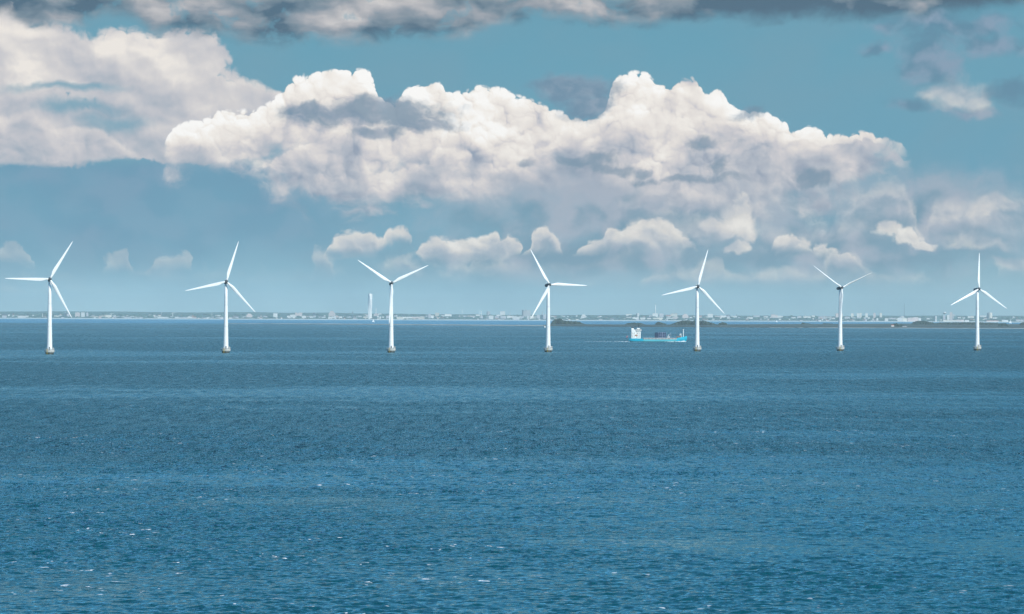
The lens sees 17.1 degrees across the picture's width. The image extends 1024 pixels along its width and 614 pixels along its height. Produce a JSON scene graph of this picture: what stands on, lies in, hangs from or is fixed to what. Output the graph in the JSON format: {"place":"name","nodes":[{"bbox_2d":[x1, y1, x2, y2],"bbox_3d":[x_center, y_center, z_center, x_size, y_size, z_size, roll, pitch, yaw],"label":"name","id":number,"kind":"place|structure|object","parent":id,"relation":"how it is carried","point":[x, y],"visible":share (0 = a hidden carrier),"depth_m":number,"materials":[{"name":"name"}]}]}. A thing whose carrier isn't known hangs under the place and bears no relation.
{"place":"outdoors","nodes":[
{"label":"outdoors","id":0,"kind":"place"},
{"bbox_2d":[0,319,1023,613],"bbox_3d":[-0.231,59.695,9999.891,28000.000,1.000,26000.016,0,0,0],"label":"sea","id":1,"kind":"structure","parent":0,"point":[332,467],"depth_m":766.09,"materials":[{"name":"liquid"}]},
{"bbox_2d":[5,241,72,353],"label":"wind turbine","id":2,"kind":"object","parent":1,"relation":"in","point":[49,349],"visible":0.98,"depth_m":2913.70,"materials":[{"name":"metal"}]},
{"bbox_2d":[185,241,254,352],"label":"wind turbine","id":3,"kind":"object","parent":1,"relation":"in","point":[226,348],"visible":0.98,"depth_m":3065.99,"materials":[{"name":"metal"}]},
{"bbox_2d":[358,260,427,352],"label":"wind turbine","id":4,"kind":"object","parent":1,"relation":"in","point":[392,348],"visible":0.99,"depth_m":3150.18,"materials":[{"name":"metal"}]},
{"bbox_2d":[531,251,586,351],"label":"wind turbine","id":5,"kind":"object","parent":1,"relation":"in","point":[548,348],"visible":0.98,"depth_m":3248.50,"materials":[{"name":"metal"}]},
{"bbox_2d":[586,341,629,341],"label":"wake","id":6,"kind":"object","parent":1,"relation":"on","point":[607,341],"visible":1,"depth_m":4596.84,"materials":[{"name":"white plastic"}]},
{"bbox_2d":[629,323,686,341],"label":"cargo ship","id":7,"kind":"object","parent":1,"relation":"on","point":[636,335],"visible":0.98,"depth_m":4594.43,"materials":[{"name":"blue metal"}]},
{"bbox_2d":[663,250,723,350],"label":"wind turbine","id":8,"kind":"object","parent":1,"relation":"in","point":[697,347],"visible":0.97,"depth_m":3366.39,"materials":[{"name":"metal"}]},
{"bbox_2d":[814,266,869,350],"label":"wind turbine","id":9,"kind":"object","parent":1,"relation":"in","point":[840,347],"visible":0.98,"depth_m":3457.44,"materials":[{"name":"metal"}]},
{"bbox_2d":[951,253,1006,350],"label":"wind turbine","id":10,"kind":"object","parent":1,"relation":"in","point":[977,343],"visible":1,"depth_m":3559.78,"materials":[{"name":"metal"}]},
{"bbox_2d":[0,311,1023,321],"bbox_3d":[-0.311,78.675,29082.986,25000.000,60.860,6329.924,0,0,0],"label":"coast","id":11,"kind":"structure","parent":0,"point":[257,314],"depth_m":27861.80},
{"bbox_2d":[368,293,372,318],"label":"skyscraper","id":12,"kind":"structure","parent":11,"relation":"on","point":[370,295],"depth_m":26107.91,"materials":[{"name":"white concrete"}]},
{"bbox_2d":[0,312,1023,321],"bbox_3d":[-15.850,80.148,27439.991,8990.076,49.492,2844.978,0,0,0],"label":"city","id":13,"kind":"object","parent":11,"relation":"on","point":[16,315],"visible":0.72,"depth_m":27124.03},
{"bbox_2d":[523,310,530,315],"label":"apartment block","id":14,"kind":"structure","parent":11,"relation":"on","point":[526,312],"depth_m":28255.01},
{"bbox_2d":[0,0,1023,322],"label":"sky","id":15,"kind":"structure","parent":0,"point":[618,144],"materials":[{"name":"blue"}]},
{"bbox_2d":[223,323,1023,328],"bbox_3d":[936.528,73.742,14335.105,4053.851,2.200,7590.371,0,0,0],"label":"island","id":16,"kind":"structure","parent":0,"point":[1014,326],"depth_m":12233.55,"materials":[{"name":"green plant"}]},
{"bbox_2d":[551,318,582,323],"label":"grove","id":17,"kind":"object","parent":16,"relation":"on","point":[558,321],"visible":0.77,"depth_m":13723.34,"materials":[{"name":"green plant"}]},
{"bbox_2d":[670,320,717,324],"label":"grove","id":18,"kind":"object","parent":16,"relation":"on","point":[689,322],"visible":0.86,"depth_m":13306.52,"materials":[{"name":"green plant"}]},
{"bbox_2d":[911,321,936,324],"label":"grove","id":19,"kind":"object","parent":16,"relation":"on","point":[923,323],"visible":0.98,"depth_m":15282.71,"materials":[{"name":"green plant"}]},
{"bbox_2d":[936,322,999,324],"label":"grove","id":20,"kind":"object","parent":16,"relation":"on","point":[963,323],"visible":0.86,"depth_m":15514.80,"materials":[{"name":"green plant"}]}
]}

